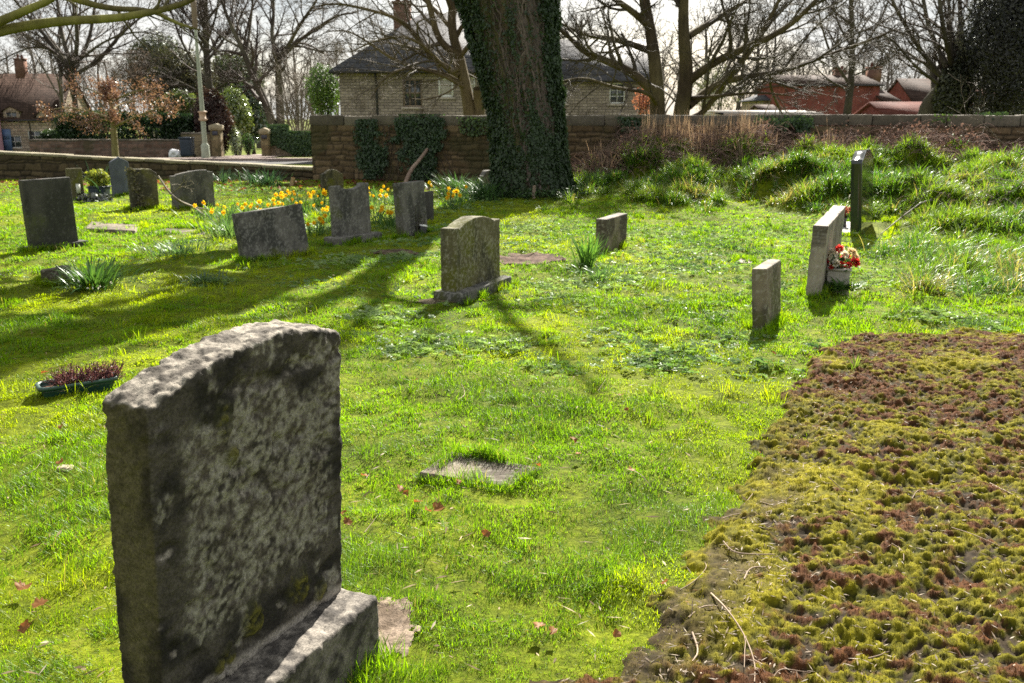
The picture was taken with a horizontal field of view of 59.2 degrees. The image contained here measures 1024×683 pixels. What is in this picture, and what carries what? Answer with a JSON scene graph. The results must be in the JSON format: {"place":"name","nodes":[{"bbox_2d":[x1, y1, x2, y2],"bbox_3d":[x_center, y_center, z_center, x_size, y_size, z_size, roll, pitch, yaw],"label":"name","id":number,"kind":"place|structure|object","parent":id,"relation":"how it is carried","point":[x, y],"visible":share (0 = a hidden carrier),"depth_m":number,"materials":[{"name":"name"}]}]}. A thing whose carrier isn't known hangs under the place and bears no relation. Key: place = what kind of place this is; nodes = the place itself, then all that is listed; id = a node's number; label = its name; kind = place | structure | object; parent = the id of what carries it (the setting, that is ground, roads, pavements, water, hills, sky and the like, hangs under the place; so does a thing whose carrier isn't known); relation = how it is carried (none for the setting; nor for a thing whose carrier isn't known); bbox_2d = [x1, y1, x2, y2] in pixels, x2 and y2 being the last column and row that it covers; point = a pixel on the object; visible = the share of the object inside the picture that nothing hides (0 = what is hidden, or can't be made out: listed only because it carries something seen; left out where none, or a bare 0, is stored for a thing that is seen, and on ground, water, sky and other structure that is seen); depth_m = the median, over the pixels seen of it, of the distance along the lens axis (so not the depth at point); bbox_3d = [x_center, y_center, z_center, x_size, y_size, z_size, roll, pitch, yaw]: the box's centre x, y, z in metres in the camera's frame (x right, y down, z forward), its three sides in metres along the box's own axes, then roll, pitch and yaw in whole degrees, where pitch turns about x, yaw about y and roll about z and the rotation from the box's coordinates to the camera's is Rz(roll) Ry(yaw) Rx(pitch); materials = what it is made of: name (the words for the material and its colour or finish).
{"place":"outdoors","nodes":[
{"label":"outdoors","id":0,"kind":"place"},
{"bbox_2d":[163,158,311,158],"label":"pavement","id":1,"kind":"structure","parent":0,"point":[237,158],"depth_m":42.46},
{"bbox_2d":[191,1,209,157],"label":"street lamp","id":2,"kind":"object","parent":1,"relation":"on","point":[205,151],"visible":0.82,"depth_m":42.98,"materials":[{"name":"grey metal"}]},
{"bbox_2d":[0,0,990,118],"label":"sky","id":3,"kind":"structure","parent":0,"point":[669,11],"materials":[{"name":"white"}]},
{"bbox_2d":[0,119,1023,682],"bbox_3d":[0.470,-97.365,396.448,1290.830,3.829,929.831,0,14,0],"label":"ground","id":4,"kind":"structure","parent":0,"point":[518,649],"depth_m":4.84,"materials":[{"name":"green plant"}]},
{"bbox_2d":[0,55,90,150],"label":"stone cottage","id":5,"kind":"structure","parent":4,"relation":"on","point":[21,93],"depth_m":83.33,"materials":[{"name":"brown tile"}]},
{"bbox_2d":[18,177,87,248],"bbox_3d":[-5.697,-1.528,11.108,0.204,0.951,0.785,11,19,37],"label":"headstone","id":6,"kind":"object","parent":4,"relation":"on","point":[48,211],"visible":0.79,"depth_m":11.04,"materials":[{"name":"stone"}]},
{"bbox_2d":[40,265,71,283],"bbox_3d":[-4.443,-0.602,8.803,0.274,0.273,0.130,-8,16,-29],"label":"broken stone","id":7,"kind":"object","parent":4,"relation":"on","point":[45,273],"visible":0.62,"depth_m":8.74,"materials":[{"name":"grey stone"}]},
{"bbox_2d":[65,168,83,200],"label":"headstone","id":8,"kind":"object","parent":4,"relation":"on","point":[76,179],"visible":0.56,"depth_m":17.34,"materials":[{"name":"stone"}]},
{"bbox_2d":[35,372,117,397],"bbox_3d":[-2.566,0.270,5.326,0.437,0.095,0.182,-10,17,-34],"label":"plant trough","id":9,"kind":"object","parent":4,"relation":"on","point":[46,390],"visible":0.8,"depth_m":5.27,"materials":[{"name":"green plastic"}]},
{"bbox_2d":[40,359,125,385],"bbox_3d":[-2.520,0.192,5.313,0.486,0.150,0.265,-10,17,-34],"label":"heather plant","id":10,"kind":"object","parent":9,"relation":"in","point":[91,375],"visible":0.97,"depth_m":5.33,"materials":[{"name":"purple plant"}]},
{"bbox_2d":[74,192,114,201],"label":"dark plant","id":11,"kind":"object","parent":4,"relation":"on","point":[90,197],"visible":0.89,"depth_m":17.04,"materials":[{"name":"grey plant"}]},
{"bbox_2d":[39,253,152,293],"bbox_3d":[-3.922,-0.643,8.435,1.062,0.342,1.070,-4,15,-17],"label":"daffodil plant","id":12,"kind":"object","parent":4,"relation":"on","point":[96,275],"visible":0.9,"depth_m":8.41,"materials":[{"name":"green plant"}]},
{"bbox_2d":[86,185,110,194],"bbox_3d":[-8.404,-3.064,18.358,0.370,0.210,0.350,0,14,0],"label":"plant pot","id":13,"kind":"object","parent":4,"relation":"on","point":[93,189],"visible":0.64,"depth_m":18.22,"materials":[{"name":"grey plastic"}]},
{"bbox_2d":[84,168,110,185],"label":"potted plant","id":14,"kind":"object","parent":13,"relation":"in","point":[102,175],"visible":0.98,"depth_m":18.21,"materials":[{"name":"green plant"}]},
{"bbox_2d":[29,139,182,156],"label":"garden wall","id":15,"kind":"structure","parent":4,"relation":"on","point":[138,147],"depth_m":50.85,"materials":[{"name":"brick"}]},
{"bbox_2d":[0,0,213,111],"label":"bare tree","id":16,"kind":"object","parent":4,"relation":"on","point":[71,60],"visible":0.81,"depth_m":54.94,"materials":[{"name":"brown plant"}]},
{"bbox_2d":[32,68,185,156],"bbox_3d":[-14.150,-7.810,31.749,4.451,3.675,4.817,-11,18,-36],"label":"copper tree","id":17,"kind":"object","parent":4,"relation":"on","point":[110,93],"visible":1,"depth_m":31.83,"materials":[{"name":"brown plant"}]},
{"bbox_2d":[0,0,219,55],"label":"overhanging tree","id":18,"kind":"object","parent":4,"relation":"on","point":[131,13],"visible":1,"depth_m":7.73,"materials":[{"name":"brown plant"}]},
{"bbox_2d":[85,221,136,233],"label":"stone slab","id":19,"kind":"structure","parent":4,"relation":"on","point":[112,227],"depth_m":12.97,"materials":[{"name":"beige stone"}]},
{"bbox_2d":[109,157,128,196],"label":"headstone","id":20,"kind":"object","parent":4,"relation":"on","point":[118,176],"visible":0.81,"depth_m":18.19,"materials":[{"name":"stone"}]},
{"bbox_2d":[51,109,195,138],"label":"garden hedge","id":21,"kind":"object","parent":4,"relation":"on","point":[175,128],"visible":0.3,"depth_m":53.34,"materials":[{"name":"green plant"}]},
{"bbox_2d":[98,47,159,134],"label":"bare thicket","id":22,"kind":"object","parent":4,"relation":"on","point":[133,76],"visible":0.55,"depth_m":64.75,"materials":[{"name":"brown plant"}]},
{"bbox_2d":[126,168,158,210],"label":"headstone","id":23,"kind":"object","parent":4,"relation":"on","point":[147,180],"visible":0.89,"depth_m":15.58,"materials":[{"name":"stone"}]},
{"bbox_2d":[120,27,185,108],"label":"evergreen tree","id":24,"kind":"object","parent":4,"relation":"on","point":[151,44],"visible":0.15,"depth_m":67.74,"materials":[{"name":"green plant"}]},
{"bbox_2d":[0,150,312,180],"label":"stone wall","id":25,"kind":"structure","parent":4,"relation":"on","point":[24,165],"depth_m":22.77,"materials":[{"name":"grey stone"}]},
{"bbox_2d":[152,88,196,113],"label":"evergreen bush","id":26,"kind":"object","parent":4,"relation":"on","point":[189,104],"visible":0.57,"depth_m":57.24,"materials":[{"name":"green plant"}]},
{"bbox_2d":[123,238,226,263],"bbox_3d":[-3.962,-1.120,10.628,1.527,0.223,1.627,0,14,0],"label":"daffodil plant","id":27,"kind":"object","parent":4,"relation":"on","point":[182,249],"visible":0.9,"depth_m":10.66,"materials":[{"name":"green plant"}]},
{"bbox_2d":[142,45,219,113],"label":"yew tree","id":28,"kind":"object","parent":4,"relation":"on","point":[175,64],"visible":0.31,"depth_m":60.07,"materials":[{"name":"green plant"}]},
{"bbox_2d":[178,137,195,157],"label":"wheelie bin","id":29,"kind":"object","parent":4,"relation":"on","point":[187,148],"visible":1,"depth_m":49.13,"materials":[{"name":"blue plastic"}]},
{"bbox_2d":[169,170,214,208],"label":"headstone","id":30,"kind":"object","parent":4,"relation":"on","point":[201,187],"visible":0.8,"depth_m":15.76,"materials":[{"name":"stone"}]},
{"bbox_2d":[181,132,211,156],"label":"garden wall","id":31,"kind":"structure","parent":4,"relation":"on","point":[197,141],"depth_m":50.79,"materials":[{"name":"brick"}]},
{"bbox_2d":[135,0,270,112],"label":"bare tree","id":32,"kind":"object","parent":4,"relation":"on","point":[203,44],"visible":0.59,"depth_m":56.69,"materials":[{"name":"brown plant"}]},
{"bbox_2d":[189,216,234,238],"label":"daffodil plant","id":33,"kind":"object","parent":4,"relation":"on","point":[228,231],"visible":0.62,"depth_m":12.15,"materials":[{"name":"green plant"}]},
{"bbox_2d":[192,86,236,154],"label":"conifer hedge","id":34,"kind":"object","parent":4,"relation":"on","point":[217,110],"visible":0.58,"depth_m":53.77,"materials":[{"name":"green plant"}]},
{"bbox_2d":[208,124,223,156],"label":"gate pillar","id":35,"kind":"structure","parent":4,"relation":"on","point":[216,134],"depth_m":50.16,"materials":[{"name":"stone"}]},
{"bbox_2d":[228,123,242,154],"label":"variegated bush","id":36,"kind":"object","parent":4,"relation":"on","point":[235,147],"visible":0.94,"depth_m":54.56,"materials":[{"name":"green plant"}]},
{"bbox_2d":[220,84,254,152],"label":"holly bush","id":37,"kind":"object","parent":4,"relation":"on","point":[240,117],"visible":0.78,"depth_m":56.72,"materials":[{"name":"green plant"}]},
{"bbox_2d":[211,52,264,152],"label":"evergreen tree","id":38,"kind":"object","parent":4,"relation":"on","point":[234,68],"visible":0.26,"depth_m":66.25,"materials":[{"name":"green plant"}]},
{"bbox_2d":[0,177,478,192],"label":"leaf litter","id":39,"kind":"object","parent":4,"relation":"on","point":[348,182],"visible":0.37,"depth_m":21.09,"materials":[{"name":"plant"}]},
{"bbox_2d":[102,319,379,682],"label":"headstone","id":40,"kind":"object","parent":4,"relation":"on","point":[223,465],"visible":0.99,"depth_m":2.22,"materials":[{"name":"stone"}]},
{"bbox_2d":[235,80,267,153],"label":"laurel bush","id":41,"kind":"object","parent":4,"relation":"on","point":[257,109],"visible":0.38,"depth_m":58.64,"materials":[{"name":"green plant"}]},
{"bbox_2d":[259,128,270,155],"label":"gate pillar","id":42,"kind":"structure","parent":4,"relation":"on","point":[264,133],"depth_m":52.57,"materials":[{"name":"stone"}]},
{"bbox_2d":[231,204,308,259],"bbox_3d":[-2.750,-1.179,10.350,0.842,0.702,0.139,-19,18,-42],"label":"headstone","id":43,"kind":"object","parent":4,"relation":"on","point":[272,230],"visible":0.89,"depth_m":10.26,"materials":[{"name":"stone"}]},
{"bbox_2d":[241,165,298,187],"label":"daffodil plant","id":44,"kind":"object","parent":4,"relation":"on","point":[272,181],"visible":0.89,"depth_m":20.66,"materials":[{"name":"green plant"}]},
{"bbox_2d":[183,0,377,123],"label":"bare tree","id":45,"kind":"object","parent":4,"relation":"on","point":[242,45],"visible":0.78,"depth_m":54.36,"materials":[{"name":"brown plant"}]},
{"bbox_2d":[270,132,311,156],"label":"garden wall","id":46,"kind":"structure","parent":4,"relation":"on","point":[276,151],"depth_m":53.39,"materials":[{"name":"brick"}]},
{"bbox_2d":[267,124,311,155],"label":"hedge","id":47,"kind":"object","parent":46,"relation":"attached to","point":[282,137],"visible":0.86,"depth_m":52.99,"materials":[{"name":"green plant"}]},
{"bbox_2d":[258,45,352,130],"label":"bare shrub","id":48,"kind":"object","parent":4,"relation":"on","point":[308,109],"visible":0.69,"depth_m":48.14,"materials":[{"name":"brown plant"}]},
{"bbox_2d":[304,213,330,235],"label":"daffodil plant","id":49,"kind":"object","parent":4,"relation":"on","point":[321,221],"visible":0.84,"depth_m":12.35,"materials":[{"name":"green plant"}]},
{"bbox_2d":[303,62,339,114],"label":"evergreen bush","id":50,"kind":"object","parent":4,"relation":"on","point":[321,98],"visible":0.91,"depth_m":44.02,"materials":[{"name":"green plant"}]},
{"bbox_2d":[320,169,343,191],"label":"headstone","id":51,"kind":"object","parent":4,"relation":"on","point":[331,177],"visible":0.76,"depth_m":18.43,"materials":[{"name":"stone"}]},
{"bbox_2d":[324,183,381,245],"bbox_3d":[-2.052,-1.586,11.570,0.273,0.865,0.775,8,16,35],"label":"headstone","id":52,"kind":"object","parent":4,"relation":"on","point":[350,212],"visible":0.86,"depth_m":11.49,"materials":[{"name":"stone"}]},
{"bbox_2d":[261,0,484,125],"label":"bare tree","id":53,"kind":"object","parent":4,"relation":"on","point":[471,101],"visible":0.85,"depth_m":23.14,"materials":[{"name":"brown plant"}]},
{"bbox_2d":[377,595,420,658],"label":"stone slab","id":54,"kind":"structure","parent":4,"relation":"on","point":[394,621],"depth_m":2.90,"materials":[{"name":"stone"}]},
{"bbox_2d":[328,0,486,125],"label":"stone house","id":55,"kind":"structure","parent":4,"relation":"on","point":[449,103],"depth_m":38.64,"materials":[{"name":"brick"}]},
{"bbox_2d":[401,79,422,108],"bbox_3d":[-4.262,-10.596,38.601,0.998,1.266,0.160,0,14,0],"label":"window","id":56,"kind":"structure","parent":55,"relation":"in","point":[415,105],"depth_m":38.65,"materials":[{"name":"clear glass"}]},
{"bbox_2d":[436,78,455,99],"bbox_3d":[-2.828,-10.818,38.545,0.822,0.909,0.160,0,14,0],"label":"window","id":57,"kind":"structure","parent":55,"relation":"in","point":[442,89],"depth_m":38.57,"materials":[{"name":"white glass"}]},
{"bbox_2d":[393,181,426,237],"bbox_3d":[-1.384,-1.750,12.343,0.134,0.865,0.594,3,14,27],"label":"headstone","id":58,"kind":"object","parent":4,"relation":"on","point":[408,196],"visible":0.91,"depth_m":12.18,"materials":[{"name":"stone"}]},
{"bbox_2d":[424,170,483,195],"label":"daffodil plant","id":59,"kind":"object","parent":4,"relation":"on","point":[453,182],"visible":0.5,"depth_m":18.15,"materials":[{"name":"green plant"}]},
{"bbox_2d":[433,216,511,303],"bbox_3d":[-0.353,-0.737,8.361,0.306,0.846,1.007,7,16,25],"label":"headstone","id":60,"kind":"object","parent":4,"relation":"on","point":[470,254],"visible":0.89,"depth_m":8.16,"materials":[{"name":"stone"}]},
{"bbox_2d":[420,452,540,485],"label":"stone slab","id":61,"kind":"structure","parent":4,"relation":"on","point":[502,470],"depth_m":4.13,"materials":[{"name":"grey stone"}]},
{"bbox_2d":[451,175,529,201],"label":"daffodil plant","id":62,"kind":"object","parent":4,"relation":"on","point":[485,190],"visible":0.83,"depth_m":17.11,"materials":[{"name":"green plant"}]},
{"bbox_2d":[0,0,991,147],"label":"distant wood","id":63,"kind":"object","parent":4,"relation":"on","point":[60,94],"visible":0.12,"depth_m":92.95,"materials":[{"name":"brown plant"}]},
{"bbox_2d":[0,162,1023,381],"bbox_3d":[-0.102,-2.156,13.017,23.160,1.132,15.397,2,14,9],"label":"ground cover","id":64,"kind":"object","parent":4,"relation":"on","point":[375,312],"visible":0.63,"depth_m":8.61,"materials":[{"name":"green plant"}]},
{"bbox_2d":[0,233,1023,682],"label":"leaf litter","id":65,"kind":"object","parent":4,"relation":"on","point":[656,541],"visible":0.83,"depth_m":3.37,"materials":[{"name":"brown plant"}]},
{"bbox_2d":[466,0,563,197],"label":"ancient tree","id":66,"kind":"object","parent":4,"relation":"on","point":[505,28],"visible":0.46,"depth_m":16.78,"materials":[{"name":"brown plant"}]},
{"bbox_2d":[436,0,628,202],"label":"ivy plant","id":67,"kind":"object","parent":66,"relation":"attached to","point":[549,150],"visible":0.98,"depth_m":17.05,"materials":[{"name":"green plant"}]},
{"bbox_2d":[500,252,566,264],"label":"bare earth","id":68,"kind":"structure","parent":4,"relation":"on","point":[535,257],"depth_m":10.18,"materials":[{"name":"soil"}]},
{"bbox_2d":[561,229,615,268],"bbox_3d":[0.829,-0.994,9.695,0.669,0.461,0.662,0,14,0],"label":"daffodil plant","id":69,"kind":"object","parent":4,"relation":"on","point":[587,256],"visible":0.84,"depth_m":9.66,"materials":[{"name":"green plant"}]},
{"bbox_2d":[565,259,638,282],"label":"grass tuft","id":70,"kind":"object","parent":4,"relation":"on","point":[602,272],"visible":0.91,"depth_m":8.99,"materials":[{"name":"green plant"}]},
{"bbox_2d":[560,39,649,125],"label":"stone cottage","id":71,"kind":"structure","parent":4,"relation":"on","point":[599,95],"depth_m":39.67,"materials":[{"name":"brick"}]},
{"bbox_2d":[596,213,626,251],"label":"headstone","id":72,"kind":"object","parent":4,"relation":"on","point":[613,227],"visible":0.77,"depth_m":10.94,"materials":[{"name":"stone"}]},
{"bbox_2d":[632,86,649,114],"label":"red shrub","id":73,"kind":"object","parent":4,"relation":"on","point":[645,101],"visible":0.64,"depth_m":29.86,"materials":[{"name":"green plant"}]},
{"bbox_2d":[310,114,1023,181],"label":"stone wall","id":74,"kind":"structure","parent":4,"relation":"on","point":[333,146],"depth_m":21.19,"materials":[{"name":"brown brick"}]},
{"bbox_2d":[352,118,390,180],"bbox_3d":[-3.450,-4.611,22.149,0.971,1.693,0.207,3,14,11],"label":"ivy plant","id":75,"kind":"object","parent":74,"relation":"attached to","point":[369,145],"visible":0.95,"depth_m":22.10,"materials":[{"name":"green plant"}]},
{"bbox_2d":[386,114,450,181],"bbox_3d":[-2.262,-4.731,22.064,1.650,1.649,0.580,3,14,11],"label":"ivy plant","id":76,"kind":"object","parent":74,"relation":"attached to","point":[406,127],"visible":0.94,"depth_m":21.82,"materials":[{"name":"green plant"}]},
{"bbox_2d":[456,116,486,136],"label":"ivy plant","id":77,"kind":"object","parent":74,"relation":"attached to","point":[478,126],"visible":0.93,"depth_m":21.49,"materials":[{"name":"green plant"}]},
{"bbox_2d":[613,115,649,137],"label":"ivy plant","id":78,"kind":"object","parent":74,"relation":"attached to","point":[629,122],"visible":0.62,"depth_m":20.75,"materials":[{"name":"green plant"}]},
{"bbox_2d":[754,114,814,139],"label":"ivy plant","id":79,"kind":"object","parent":74,"relation":"attached to","point":[802,123],"visible":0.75,"depth_m":19.89,"materials":[{"name":"green plant"}]},
{"bbox_2d":[575,107,851,178],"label":"dry grass","id":80,"kind":"structure","parent":4,"relation":"on","point":[674,131],"depth_m":19.29,"materials":[{"name":"plant"}]},
{"bbox_2d":[739,95,770,109],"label":"dark roofed house","id":81,"kind":"structure","parent":4,"relation":"on","point":[751,101],"depth_m":74.31,"materials":[{"name":"stone"}]},
{"bbox_2d":[702,110,822,125],"bbox_3d":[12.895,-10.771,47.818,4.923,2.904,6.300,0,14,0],"label":"car","id":82,"kind":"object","parent":4,"relation":"on","point":[732,112],"depth_m":45.83,"materials":[{"name":"white metal"}]},
{"bbox_2d":[558,0,973,114],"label":"sycamore tree","id":83,"kind":"object","parent":4,"relation":"on","point":[653,84],"visible":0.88,"depth_m":23.95,"materials":[{"name":"brown plant"}]},
{"bbox_2d":[752,259,780,330],"bbox_3d":[2.014,-0.312,7.122,0.115,0.609,0.529,3,14,28],"label":"headstone","id":84,"kind":"object","parent":4,"relation":"on","point":[766,290],"visible":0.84,"depth_m":6.92,"materials":[{"name":"stone"}]},
{"bbox_2d":[529,326,1023,682],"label":"moss bed","id":85,"kind":"object","parent":4,"relation":"on","point":[967,557],"visible":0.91,"depth_m":3.40,"materials":[{"name":"green plant"}]},
{"bbox_2d":[534,131,1023,297],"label":"tall grass","id":86,"kind":"structure","parent":4,"relation":"on","point":[687,177],"depth_m":14.99,"materials":[{"name":"green plant"}]},
{"bbox_2d":[570,118,1023,218],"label":"bramble thicket","id":87,"kind":"object","parent":4,"relation":"on","point":[931,138],"visible":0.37,"depth_m":18.78,"materials":[{"name":"plant"}]},
{"bbox_2d":[755,62,884,125],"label":"brick house","id":88,"kind":"structure","parent":4,"relation":"on","point":[871,80],"depth_m":67.72,"materials":[{"name":"red brick"}]},
{"bbox_2d":[805,205,845,296],"bbox_3d":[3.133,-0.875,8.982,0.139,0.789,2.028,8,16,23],"label":"headstone","id":89,"kind":"object","parent":4,"relation":"on","point":[827,230],"visible":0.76,"depth_m":8.13,"materials":[{"name":"stone"}]},
{"bbox_2d":[826,266,851,295],"bbox_3d":[3.069,-0.537,8.498,0.224,0.332,0.224,5,15,17],"label":"flower box","id":90,"kind":"object","parent":4,"relation":"on","point":[841,275],"visible":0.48,"depth_m":8.38,"materials":[{"name":"stone"}]},
{"bbox_2d":[827,244,860,271],"bbox_3d":[3.073,-0.787,8.426,0.374,0.258,0.378,11,18,38],"label":"flower bouquet","id":91,"kind":"object","parent":90,"relation":"on","point":[840,263],"visible":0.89,"depth_m":8.38,"materials":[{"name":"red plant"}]},
{"bbox_2d":[822,277,866,296],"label":"plant","id":92,"kind":"object","parent":4,"relation":"on","point":[835,285],"visible":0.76,"depth_m":8.31,"materials":[{"name":"green plant"}]},
{"bbox_2d":[773,0,918,114],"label":"bare tree","id":93,"kind":"object","parent":4,"relation":"on","point":[849,91],"visible":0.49,"depth_m":35.19,"materials":[{"name":"brown plant"}]},
{"bbox_2d":[842,149,873,234],"bbox_3d":[4.751,-2.054,12.639,0.528,1.251,1.329,7,16,27],"label":"headstone","id":94,"kind":"object","parent":4,"relation":"on","point":[861,198],"visible":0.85,"depth_m":12.13,"materials":[{"name":"stone"}]},
{"bbox_2d":[854,102,921,114],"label":"pantile shed","id":95,"kind":"structure","parent":4,"relation":"on","point":[892,108],"depth_m":43.73,"materials":[{"name":"red tile"}]},
{"bbox_2d":[886,78,930,101],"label":"brown roofed house","id":96,"kind":"structure","parent":4,"relation":"on","point":[912,89],"depth_m":77.39,"materials":[{"name":"red brick"}]},
{"bbox_2d":[828,0,996,114],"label":"pollarded tree","id":97,"kind":"object","parent":4,"relation":"on","point":[926,105],"visible":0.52,"depth_m":27.59,"materials":[{"name":"brown plant"}]},
{"bbox_2d":[931,41,980,114],"bbox_3d":[13.631,-7.820,27.698,1.428,2.795,1.388,0,14,0],"label":"ivy plant","id":98,"kind":"object","parent":97,"relation":"attached to","point":[953,98],"visible":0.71,"depth_m":27.42,"materials":[{"name":"green plant"}]},
{"bbox_2d":[880,172,1008,234],"bbox_3d":[6.310,-1.844,13.351,3.165,1.395,1.111,-5,15,-21],"label":"fallen branch","id":99,"kind":"object","parent":4,"relation":"on","point":[905,213],"visible":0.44,"depth_m":13.35,"materials":[{"name":"brown wood"}]},
{"bbox_2d":[945,73,1023,209],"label":"bare shrub","id":100,"kind":"object","parent":4,"relation":"on","point":[1003,184],"visible":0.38,"depth_m":13.34,"materials":[{"name":"brown plant"}]},
{"bbox_2d":[951,0,1023,115],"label":"evergreen tree","id":101,"kind":"object","parent":4,"relation":"on","point":[999,54],"visible":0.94,"depth_m":26.22,"materials":[{"name":"green plant"}]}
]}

